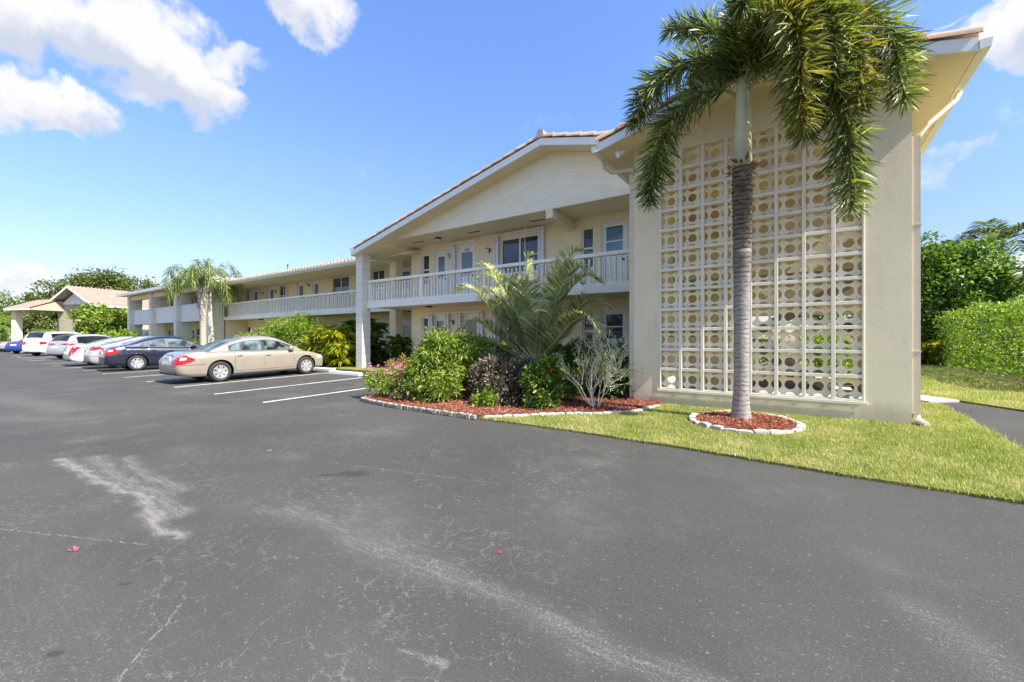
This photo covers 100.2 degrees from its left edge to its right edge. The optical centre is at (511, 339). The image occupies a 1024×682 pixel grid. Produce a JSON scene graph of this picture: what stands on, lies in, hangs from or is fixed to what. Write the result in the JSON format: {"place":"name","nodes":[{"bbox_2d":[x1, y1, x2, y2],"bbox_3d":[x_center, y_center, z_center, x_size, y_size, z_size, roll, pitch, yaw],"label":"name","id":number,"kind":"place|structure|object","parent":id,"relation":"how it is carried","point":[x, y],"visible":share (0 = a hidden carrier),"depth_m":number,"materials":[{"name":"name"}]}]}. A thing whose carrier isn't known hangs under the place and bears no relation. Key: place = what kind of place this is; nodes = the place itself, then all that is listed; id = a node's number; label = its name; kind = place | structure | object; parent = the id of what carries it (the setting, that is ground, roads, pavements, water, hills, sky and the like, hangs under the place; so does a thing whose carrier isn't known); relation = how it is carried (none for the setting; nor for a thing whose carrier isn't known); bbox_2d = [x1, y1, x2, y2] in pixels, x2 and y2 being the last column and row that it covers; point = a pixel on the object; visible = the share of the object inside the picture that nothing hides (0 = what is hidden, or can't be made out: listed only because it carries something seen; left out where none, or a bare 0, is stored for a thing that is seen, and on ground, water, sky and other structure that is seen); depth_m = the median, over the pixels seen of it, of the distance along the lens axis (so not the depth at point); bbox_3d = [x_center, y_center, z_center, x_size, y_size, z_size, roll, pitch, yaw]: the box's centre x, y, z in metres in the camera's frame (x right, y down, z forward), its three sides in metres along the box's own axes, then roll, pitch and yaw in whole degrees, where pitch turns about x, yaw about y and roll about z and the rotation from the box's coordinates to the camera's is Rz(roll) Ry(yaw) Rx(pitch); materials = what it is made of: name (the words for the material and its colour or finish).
{"place":"outdoors","nodes":[
{"label":"outdoors","id":0,"kind":"place"},
{"bbox_2d":[0,320,10,332],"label":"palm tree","id":1,"kind":"object","parent":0,"point":[5,327],"visible":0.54,"depth_m":44.62,"materials":[{"name":"green plant"}]},
{"bbox_2d":[0,315,25,326],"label":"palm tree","id":2,"kind":"object","parent":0,"point":[3,318],"visible":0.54,"depth_m":47.55,"materials":[{"name":"green plant"}]},
{"bbox_2d":[319,361,389,372],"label":"verge","id":3,"kind":"structure","parent":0,"point":[350,368],"depth_m":17.14,"materials":[{"name":"plant"}]},
{"bbox_2d":[63,302,142,334],"bbox_3d":[-37.752,-0.984,39.905,5.860,5.029,4.598,0,0,25],"label":"sea grape tree","id":4,"kind":"object","parent":3,"relation":"on","point":[102,318],"visible":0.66,"depth_m":38.88,"materials":[{"name":"green plant"}]},
{"bbox_2d":[96,326,139,336],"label":"hedge","id":5,"kind":"object","parent":3,"relation":"on","point":[110,333],"visible":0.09,"depth_m":34.32,"materials":[{"name":"green plant"}]},
{"bbox_2d":[177,335,199,343],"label":"hedge","id":6,"kind":"object","parent":3,"relation":"on","point":[197,341],"visible":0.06,"depth_m":27.44,"materials":[{"name":"green plant"}]},
{"bbox_2d":[159,259,245,345],"bbox_3d":[-19.305,-1.828,26.741,4.603,6.157,4.345,0,0,35],"label":"queen palm","id":7,"kind":"object","parent":3,"relation":"on","point":[191,274],"visible":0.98,"depth_m":26.46,"materials":[{"name":"green plant"}]},
{"bbox_2d":[235,329,257,336],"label":"shrub","id":8,"kind":"object","parent":3,"relation":"on","point":[247,334],"visible":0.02,"depth_m":24.28,"materials":[{"name":"green plant"}]},
{"bbox_2d":[253,311,324,348],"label":"shrub","id":9,"kind":"object","parent":3,"relation":"on","point":[294,327],"visible":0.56,"depth_m":21.88,"materials":[{"name":"green plant"}]},
{"bbox_2d":[300,324,355,366],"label":"strappy plant","id":10,"kind":"object","parent":3,"relation":"on","point":[332,345],"visible":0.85,"depth_m":18.11,"materials":[{"name":"yellow plant"}]},
{"bbox_2d":[342,318,389,364],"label":"shrub","id":11,"kind":"object","parent":3,"relation":"on","point":[377,354],"visible":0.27,"depth_m":19.05,"materials":[{"name":"green plant"}]},
{"bbox_2d":[384,334,412,362],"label":"strappy plant","id":12,"kind":"object","parent":3,"relation":"on","point":[397,349],"visible":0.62,"depth_m":18.11,"materials":[{"name":"green plant"}]},
{"bbox_2d":[0,350,1023,681],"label":"parking lot","id":13,"kind":"structure","parent":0,"point":[342,534],"depth_m":2.90,"materials":[{"name":"grey asphalt"}]},
{"bbox_2d":[0,338,23,351],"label":"parked car","id":14,"kind":"object","parent":13,"relation":"on","point":[2,345],"visible":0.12,"depth_m":44.18,"materials":[{"name":"silver metal"}]},
{"bbox_2d":[5,339,22,352],"bbox_3d":[-45.571,0.581,41.278,2.000,1.454,4.690,0,1,-3],"label":"parked car","id":15,"kind":"object","parent":13,"relation":"on","point":[14,346],"visible":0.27,"depth_m":39.00,"materials":[{"name":"blue paint"}]},
{"bbox_2d":[22,332,79,355],"bbox_3d":[-37.478,0.331,36.071,2.182,1.946,5.290,0,1,1],"label":"parked car","id":16,"kind":"object","parent":13,"relation":"on","point":[35,343],"visible":0.34,"depth_m":33.61,"materials":[{"name":"white paint"}]},
{"bbox_2d":[46,334,111,358],"bbox_3d":[-29.921,0.469,30.689,2.068,1.682,4.790,0,1,9],"label":"parked car","id":17,"kind":"object","parent":13,"relation":"on","point":[56,345],"visible":0.37,"depth_m":28.68,"materials":[{"name":"white metal"}]},
{"bbox_2d":[62,337,128,364],"bbox_3d":[-21.267,0.598,23.788,2.072,1.472,5.040,0,1,35],"label":"parked car","id":18,"kind":"object","parent":13,"relation":"on","point":[73,353],"visible":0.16,"depth_m":21.62,"materials":[{"name":"white paint"}]},
{"bbox_2d":[83,336,152,367],"bbox_3d":[-18.420,0.592,21.854,2.036,1.482,4.890,0,1,37],"label":"parked car","id":19,"kind":"object","parent":13,"relation":"on","point":[90,353],"visible":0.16,"depth_m":19.87,"materials":[{"name":"silver metal"}]},
{"bbox_2d":[98,336,201,370],"bbox_3d":[-16.136,0.589,20.094,2.000,1.494,4.690,0,1,39],"label":"parked car","id":20,"kind":"object","parent":13,"relation":"on","point":[139,354],"visible":0.65,"depth_m":18.77,"materials":[{"name":"blue paint"}]},
{"bbox_2d":[158,336,322,381],"bbox_3d":[-9.333,0.607,15.252,2.017,1.465,4.910,0,1,35],"label":"parked car","id":21,"kind":"object","parent":13,"relation":"on","point":[221,360],"visible":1,"depth_m":14.24,"materials":[{"name":"beige paint"}]},
{"bbox_2d":[181,373,321,386],"bbox_3d":[-8.280,1.336,14.524,0.110,0.115,5.240,0,0,35],"label":"stall line","id":22,"kind":"object","parent":13,"relation":"on","point":[247,380],"visible":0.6,"depth_m":13.96,"materials":[{"name":"paint"}]},
{"bbox_2d":[218,378,354,393],"bbox_3d":[-6.309,1.346,12.624,0.110,0.096,4.340,0,0,35],"label":"stall line","id":23,"kind":"object","parent":13,"relation":"on","point":[283,386],"visible":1,"depth_m":12.24,"materials":[{"name":"paint"}]},
{"bbox_2d":[264,388,364,402],"bbox_3d":[-4.702,1.363,10.549,0.110,0.060,2.740,0,0,35],"label":"stall line","id":24,"kind":"object","parent":13,"relation":"on","point":[313,395],"visible":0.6,"depth_m":10.38,"materials":[{"name":"paint"}]},
{"bbox_2d":[313,367,335,370],"bbox_3d":[-7.757,1.219,17.403,1.800,0.125,0.167,0,1,35],"label":"wheel stop","id":25,"kind":"object","parent":13,"relation":"on","point":[321,369],"visible":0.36,"depth_m":17.22,"materials":[{"name":"paint"}]},
{"bbox_2d":[329,370,362,375],"bbox_3d":[-6.037,1.232,15.492,1.800,0.125,0.167,0,1,35],"label":"wheel stop","id":26,"kind":"object","parent":13,"relation":"on","point":[346,373],"visible":0.99,"depth_m":15.37,"materials":[{"name":"paint"}]},
{"bbox_2d":[465,413,471,418],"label":"edging stone","id":27,"kind":"object","parent":13,"relation":"on","point":[467,416],"visible":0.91,"depth_m":7.36,"materials":[{"name":"concrete"}]},
{"bbox_2d":[364,377,661,418],"bbox_3d":[-0.283,1.275,11.382,8.640,0.218,6.960,0,0,35],"label":"mulch bed","id":28,"kind":"object","parent":13,"relation":"on","point":[565,410],"visible":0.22,"depth_m":8.20,"materials":[{"name":"red wood"}]},
{"bbox_2d":[362,362,421,395],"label":"flowering shrub","id":29,"kind":"object","parent":28,"relation":"on","point":[384,375],"visible":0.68,"depth_m":9.63,"materials":[{"name":"green plant"}]},
{"bbox_2d":[385,352,412,370],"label":"plant","id":30,"kind":"object","parent":28,"relation":"in","point":[404,362],"visible":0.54,"depth_m":14.68,"materials":[{"name":"orange plant"}]},
{"bbox_2d":[386,376,419,399],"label":"plant","id":31,"kind":"object","parent":28,"relation":"on","point":[395,385],"visible":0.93,"depth_m":9.07,"materials":[{"name":"green plant"}]},
{"bbox_2d":[380,325,488,402],"bbox_3d":[-1.713,0.544,9.655,2.362,1.769,2.196,0,0,35],"label":"shrub","id":32,"kind":"object","parent":28,"relation":"on","point":[439,364],"visible":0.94,"depth_m":9.29,"materials":[{"name":"green plant"}]},
{"bbox_2d":[470,385,497,407],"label":"plant","id":33,"kind":"object","parent":28,"relation":"on","point":[486,400],"visible":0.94,"depth_m":8.17,"materials":[{"name":"green plant"}]},
{"bbox_2d":[461,326,514,385],"bbox_3d":[-1.034,0.491,11.337,2.423,1.685,1.584,0,0,22],"label":"shrub","id":34,"kind":"object","parent":28,"relation":"on","point":[490,346],"visible":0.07,"depth_m":11.04,"materials":[{"name":"green plant"}]},
{"bbox_2d":[465,348,548,405],"bbox_3d":[-0.262,0.772,8.892,2.208,1.171,1.595,0,0,35],"label":"shrub","id":35,"kind":"object","parent":28,"relation":"on","point":[505,381],"visible":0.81,"depth_m":8.52,"materials":[{"name":"brown plant"}]},
{"bbox_2d":[482,338,540,365],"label":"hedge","id":36,"kind":"object","parent":28,"relation":"on","point":[523,347],"visible":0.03,"depth_m":13.01,"materials":[{"name":"green plant"}]},
{"bbox_2d":[449,244,614,360],"bbox_3d":[0.436,-0.501,10.761,4.660,3.556,2.922,0,0,35],"label":"feather palm","id":37,"kind":"object","parent":28,"relation":"on","point":[536,316],"visible":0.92,"depth_m":10.27,"materials":[{"name":"green plant"}]},
{"bbox_2d":[494,355,586,400],"bbox_3d":[0.559,0.853,9.081,2.303,1.008,1.178,0,0,35],"label":"shrub","id":38,"kind":"object","parent":28,"relation":"on","point":[573,391],"visible":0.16,"depth_m":8.74,"materials":[{"name":"green plant"}]},
{"bbox_2d":[517,352,565,410],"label":"flowering shrub","id":39,"kind":"object","parent":28,"relation":"on","point":[540,383],"visible":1,"depth_m":7.92,"materials":[{"name":"green plant"}]},
{"bbox_2d":[524,338,605,380],"bbox_3d":[1.512,0.610,12.050,2.444,1.299,1.317,0,0,35],"label":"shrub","id":40,"kind":"object","parent":28,"relation":"on","point":[558,347],"visible":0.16,"depth_m":11.89,"materials":[{"name":"green plant"}]},
{"bbox_2d":[560,335,634,399],"bbox_3d":[1.994,0.603,9.725,1.300,1.388,2.328,0,0,-31],"label":"shrub","id":41,"kind":"object","parent":28,"relation":"on","point":[619,391],"visible":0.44,"depth_m":9.41,"materials":[{"name":"green plant"}]},
{"bbox_2d":[554,321,645,407],"bbox_3d":[1.569,0.463,7.932,1.847,1.683,1.718,0,0,35],"label":"bare shrub","id":42,"kind":"object","parent":28,"relation":"on","point":[598,354],"visible":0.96,"depth_m":7.80,"materials":[{"name":"grey plant"}]},
{"bbox_2d":[0,0,1023,340],"label":"sky","id":43,"kind":"structure","parent":0,"point":[146,137],"materials":[{"name":"blue"}]},
{"bbox_2d":[479,401,1023,504],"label":"lawn","id":44,"kind":"structure","parent":0,"point":[856,476],"depth_m":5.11,"materials":[{"name":"plant"}]},
{"bbox_2d":[698,422,711,427],"bbox_3d":[2.909,1.302,6.450,0.094,0.096,0.187,-1,0,-18],"label":"edging stone","id":45,"kind":"object","parent":44,"relation":"on","point":[705,424],"visible":0.78,"depth_m":6.40,"materials":[{"name":"white concrete"}]},
{"bbox_2d":[710,425,723,430],"bbox_3d":[3.004,1.308,6.268,0.093,0.089,0.187,-2,-2,-35],"label":"edging stone","id":46,"kind":"object","parent":44,"relation":"on","point":[718,427],"visible":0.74,"depth_m":6.23,"materials":[{"name":"white concrete"}]},
{"bbox_2d":[723,428,737,432],"bbox_3d":[3.130,1.311,6.124,0.187,0.069,0.094,-2,-3,39],"label":"edging stone","id":47,"kind":"object","parent":44,"relation":"on","point":[730,429],"visible":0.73,"depth_m":6.09,"materials":[{"name":"white stone"}]},
{"bbox_2d":[738,429,752,433],"bbox_3d":[3.279,1.310,6.017,0.187,0.067,0.106,1,2,27],"label":"edging stone","id":48,"kind":"object","parent":44,"relation":"on","point":[745,431],"visible":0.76,"depth_m":5.99,"materials":[{"name":"white stone"}]},
{"bbox_2d":[694,410,798,430],"bbox_3d":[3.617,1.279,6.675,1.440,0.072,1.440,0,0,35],"label":"mulch ring","id":49,"kind":"object","parent":44,"relation":"on","point":[765,422],"visible":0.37,"depth_m":6.45,"materials":[{"name":"red wood"}]},
{"bbox_2d":[619,0,937,419],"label":"foxtail palm","id":50,"kind":"object","parent":49,"relation":"on","point":[799,45],"visible":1,"depth_m":5.89,"materials":[{"name":"green plant"}]},
{"bbox_2d":[753,429,768,434],"bbox_3d":[3.467,1.302,5.963,0.187,0.086,0.108,-3,0,10],"label":"edging stone","id":51,"kind":"object","parent":44,"relation":"on","point":[762,431],"visible":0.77,"depth_m":5.92,"materials":[{"name":"white stone"}]},
{"bbox_2d":[769,429,783,434],"bbox_3d":[3.658,1.306,5.944,0.187,0.091,0.103,-1,-1,-2],"label":"edging stone","id":52,"kind":"object","parent":44,"relation":"on","point":[774,431],"visible":0.63,"depth_m":5.89,"materials":[{"name":"white stone"}]},
{"bbox_2d":[781,430,792,433],"bbox_3d":[3.840,1.304,5.989,0.187,0.069,0.092,2,0,-19],"label":"edging stone","id":53,"kind":"object","parent":44,"relation":"on","point":[787,431],"visible":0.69,"depth_m":5.95,"materials":[{"name":"white concrete"}]},
{"bbox_2d":[792,428,802,431],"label":"edging stone","id":54,"kind":"object","parent":44,"relation":"on","point":[797,429],"visible":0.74,"depth_m":6.02,"materials":[{"name":"white stone"}]},
{"bbox_2d":[796,424,805,430],"bbox_3d":[4.165,1.292,6.173,0.104,0.101,0.187,3,3,39],"label":"edging stone","id":55,"kind":"object","parent":44,"relation":"on","point":[801,426],"visible":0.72,"depth_m":6.12,"materials":[{"name":"white concrete"}]},
{"bbox_2d":[752,341,988,392],"bbox_3d":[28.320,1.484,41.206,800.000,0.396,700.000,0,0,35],"label":"ground","id":56,"kind":"structure","parent":0,"point":[763,383],"depth_m":12.40,"materials":[{"name":"soil"}]},
{"bbox_2d":[0,330,25,350],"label":"hedge","id":57,"kind":"object","parent":56,"relation":"on","point":[4,336],"visible":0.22,"depth_m":47.12,"materials":[{"name":"green plant"}]},
{"bbox_2d":[0,290,28,339],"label":"tree","id":58,"kind":"object","parent":56,"relation":"on","point":[12,302],"visible":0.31,"depth_m":84.76,"materials":[{"name":"green plant"}]},
{"bbox_2d":[0,306,57,336],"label":"tree","id":59,"kind":"object","parent":56,"relation":"on","point":[34,321],"visible":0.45,"depth_m":81.45,"materials":[{"name":"green plant"}]},
{"bbox_2d":[27,328,64,333],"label":"hedge","id":60,"kind":"object","parent":56,"relation":"on","point":[45,330],"visible":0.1,"depth_m":43.56,"materials":[{"name":"green plant"}]},
{"bbox_2d":[3,285,148,351],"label":"clubhouse","id":61,"kind":"structure","parent":56,"relation":"on","point":[63,301],"depth_m":45.00,"materials":[{"name":"white paint"}]},
{"bbox_2d":[142,329,148,335],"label":"window","id":62,"kind":"structure","parent":61,"relation":"in","point":[145,332],"depth_m":48.92,"materials":[{"name":"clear glass"}]},
{"bbox_2d":[16,267,164,318],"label":"oak tree","id":63,"kind":"object","parent":56,"relation":"on","point":[114,280],"visible":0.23,"depth_m":87.08,"materials":[{"name":"green plant"}]},
{"bbox_2d":[116,25,992,426],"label":"apartment building","id":64,"kind":"structure","parent":56,"relation":"on","point":[664,273],"depth_m":8.58,"materials":[{"name":"white paint"}]},
{"bbox_2d":[191,328,194,339],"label":"door","id":65,"kind":"structure","parent":64,"relation":"in","point":[192,329],"depth_m":35.74,"materials":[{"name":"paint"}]},
{"bbox_2d":[197,328,199,342],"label":"window","id":66,"kind":"structure","parent":64,"relation":"in","point":[198,329],"depth_m":35.18,"materials":[{"name":"grey glass"}]},
{"bbox_2d":[253,288,256,302],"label":"door","id":67,"kind":"structure","parent":64,"relation":"in","point":[254,290],"depth_m":29.71,"materials":[{"name":"paint"}]},
{"bbox_2d":[268,286,272,306],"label":"door","id":68,"kind":"structure","parent":64,"relation":"in","point":[270,289],"depth_m":28.53,"materials":[{"name":"paint"}]},
{"bbox_2d":[279,285,284,300],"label":"window","id":69,"kind":"structure","parent":64,"relation":"in","point":[282,287],"depth_m":27.67,"materials":[{"name":"white glass"}]},
{"bbox_2d":[298,282,303,308],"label":"door","id":70,"kind":"structure","parent":64,"relation":"in","point":[301,284],"depth_m":26.41,"materials":[{"name":"paint"}]},
{"bbox_2d":[312,280,318,307],"bbox_3d":[-11.608,-2.475,25.439,0.750,2.050,0.100,0,0,34],"label":"door","id":71,"kind":"structure","parent":64,"relation":"in","point":[315,284],"depth_m":25.48,"materials":[{"name":"paint"}]},
{"bbox_2d":[333,276,348,294],"bbox_3d":[-9.594,-2.940,24.000,1.660,1.120,0.190,0,0,34],"label":"window","id":72,"kind":"structure","parent":64,"relation":"in","point":[339,283],"depth_m":24.00,"materials":[{"name":"glass"}]},
{"bbox_2d":[372,271,383,290],"bbox_3d":[-6.915,-2.880,22.159,1.060,1.400,0.190,0,0,34],"label":"window","id":73,"kind":"structure","parent":64,"relation":"in","point":[375,275],"depth_m":22.18,"materials":[{"name":"black glass"}]},
{"bbox_2d":[375,321,383,339],"bbox_3d":[-6.890,-0.425,22.142,0.900,0.990,0.190,0,0,34],"label":"window","id":74,"kind":"structure","parent":64,"relation":"in","point":[378,322],"depth_m":22.12,"materials":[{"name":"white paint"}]},
{"bbox_2d":[403,267,410,297],"bbox_3d":[-5.196,-2.500,20.998,0.850,2.100,0.156,0,0,34],"label":"door","id":75,"kind":"structure","parent":64,"relation":"in","point":[406,271],"depth_m":20.97,"materials":[{"name":"paint"}]},
{"bbox_2d":[403,320,410,359],"bbox_3d":[-5.154,0.110,20.969,0.850,2.060,0.156,0,0,34],"label":"door","id":76,"kind":"structure","parent":64,"relation":"in","point":[406,323],"depth_m":20.98,"materials":[{"name":"paint"}]},
{"bbox_2d":[422,317,427,344],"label":"window","id":77,"kind":"structure","parent":64,"relation":"in","point":[424,319],"depth_m":18.03,"materials":[{"name":"grey glass"}]},
{"bbox_2d":[422,254,428,286],"bbox_3d":[-3.598,-2.865,17.938,0.510,1.370,0.190,0,0,34],"label":"window","id":78,"kind":"structure","parent":64,"relation":"in","point":[425,258],"depth_m":18.03,"materials":[{"name":"glass"}]},
{"bbox_2d":[433,315,443,331],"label":"door","id":79,"kind":"structure","parent":64,"relation":"in","point":[438,320],"depth_m":17.60,"materials":[{"name":"paint"}]},
{"bbox_2d":[435,250,446,295],"bbox_3d":[-2.884,-2.525,17.467,0.700,2.150,0.156,0,0,34],"label":"door","id":80,"kind":"structure","parent":64,"relation":"in","point":[440,256],"depth_m":17.50,"materials":[{"name":"paint"}]},
{"bbox_2d":[458,245,474,293],"bbox_3d":[-1.763,-2.535,16.697,0.900,2.170,0.156,0,0,34],"label":"door","id":81,"kind":"structure","parent":64,"relation":"in","point":[466,255],"depth_m":16.74,"materials":[{"name":"paint"}]},
{"bbox_2d":[463,314,477,340],"bbox_3d":[-1.549,0.090,16.584,0.860,2.100,0.100,0,0,34],"label":"door","id":82,"kind":"structure","parent":64,"relation":"in","point":[474,324],"depth_m":16.59,"materials":[{"name":"paint"}]},
{"bbox_2d":[498,314,523,346],"bbox_3d":[0.152,-0.335,15.360,1.710,1.210,0.190,0,0,34],"label":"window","id":83,"kind":"structure","parent":64,"relation":"in","point":[499,339],"depth_m":15.70,"materials":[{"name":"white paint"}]},
{"bbox_2d":[501,233,537,275],"bbox_3d":[0.276,-2.975,15.275,1.710,1.390,0.190,0,0,34],"label":"window","id":84,"kind":"structure","parent":64,"relation":"in","point":[513,249],"depth_m":15.37,"materials":[{"name":"blue glass"}]},
{"bbox_2d":[580,226,593,271],"bbox_3d":[2.455,-2.890,13.777,0.500,1.420,0.190,0,0,34],"label":"window","id":85,"kind":"structure","parent":64,"relation":"in","point":[587,233],"depth_m":13.82,"materials":[{"name":"grey glass"}]},
{"bbox_2d":[583,311,593,347],"bbox_3d":[2.468,-0.220,13.769,0.470,1.380,0.190,0,0,34],"label":"window","id":86,"kind":"structure","parent":64,"relation":"in","point":[587,325],"depth_m":13.82,"materials":[{"name":"grey glass"}]},
{"bbox_2d":[601,219,626,282],"bbox_3d":[3.182,-2.555,13.299,0.840,2.210,0.156,0,0,34],"label":"door","id":87,"kind":"structure","parent":64,"relation":"in","point":[614,233],"depth_m":13.33,"materials":[{"name":"paint"}]},
{"bbox_2d":[601,309,626,375],"bbox_3d":[3.178,0.110,13.301,0.830,2.060,0.156,0,0,34],"label":"door","id":88,"kind":"structure","parent":64,"relation":"in","point":[618,317],"depth_m":13.29,"materials":[{"name":"paint"}]},
{"bbox_2d":[788,306,953,355],"bbox_3d":[25.110,-1.926,29.523,10.654,7.461,6.936,0,0,9],"label":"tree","id":89,"kind":"object","parent":56,"relation":"on","point":[819,317],"visible":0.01,"depth_m":29.80,"materials":[{"name":"green plant"}]},
{"bbox_2d":[778,354,1023,411],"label":"lawn behind","id":90,"kind":"structure","parent":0,"point":[991,404],"depth_m":9.69,"materials":[{"name":"plant"}]},
{"bbox_2d":[752,319,853,375],"bbox_3d":[9.361,0.324,13.820,4.331,2.020,2.162,0,0,35],"label":"shrub","id":91,"kind":"object","parent":90,"relation":"on","point":[820,363],"visible":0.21,"depth_m":13.25,"materials":[{"name":"green plant"}]},
{"bbox_2d":[835,360,1023,407],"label":"grass behind","id":92,"kind":"structure","parent":90,"relation":"on","point":[969,379],"depth_m":11.09,"materials":[{"name":"green plant"}]},
{"bbox_2d":[847,230,1023,359],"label":"ficus tree","id":93,"kind":"object","parent":90,"relation":"on","point":[946,267],"visible":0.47,"depth_m":20.01,"materials":[{"name":"green plant"}]},
{"bbox_2d":[921,339,971,364],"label":"strappy plant","id":94,"kind":"object","parent":90,"relation":"on","point":[929,352],"visible":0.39,"depth_m":19.64,"materials":[{"name":"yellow plant"}]},
{"bbox_2d":[933,240,1012,259],"bbox_3d":[26.677,-2.195,25.194,3.708,7.069,3.719,0,0,35],"label":"palm tree","id":95,"kind":"object","parent":90,"relation":"on","point":[1007,246],"visible":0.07,"depth_m":24.04,"materials":[{"name":"green plant"}]},
{"bbox_2d":[930,364,1023,383],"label":"hedge soil","id":96,"kind":"structure","parent":90,"relation":"on","point":[1012,378],"depth_m":13.83,"materials":[{"name":"brown soil"}]},
{"bbox_2d":[928,291,1023,380],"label":"hedge","id":97,"kind":"object","parent":96,"relation":"on","point":[999,312],"visible":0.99,"depth_m":15.66,"materials":[{"name":"green plant"}]},
{"bbox_2d":[952,218,1023,353],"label":"palm tree","id":98,"kind":"object","parent":90,"relation":"on","point":[1008,232],"visible":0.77,"depth_m":23.74,"materials":[{"name":"green plant"}]},
{"bbox_2d":[959,267,1023,362],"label":"palm tree","id":99,"kind":"object","parent":90,"relation":"on","point":[1019,274],"visible":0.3,"depth_m":19.42,"materials":[{"name":"green plant"}]},
{"bbox_2d":[921,395,958,402],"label":"walkway","id":100,"kind":"structure","parent":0,"point":[924,398],"depth_m":8.39,"materials":[{"name":"concrete"}]},
{"bbox_2d":[936,255,1023,353],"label":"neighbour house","id":101,"kind":"structure","parent":0,"point":[1021,258],"depth_m":32.67,"materials":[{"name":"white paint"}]},
{"bbox_2d":[937,402,1023,448],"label":"path","id":102,"kind":"structure","parent":0,"point":[1009,423],"depth_m":6.83,"materials":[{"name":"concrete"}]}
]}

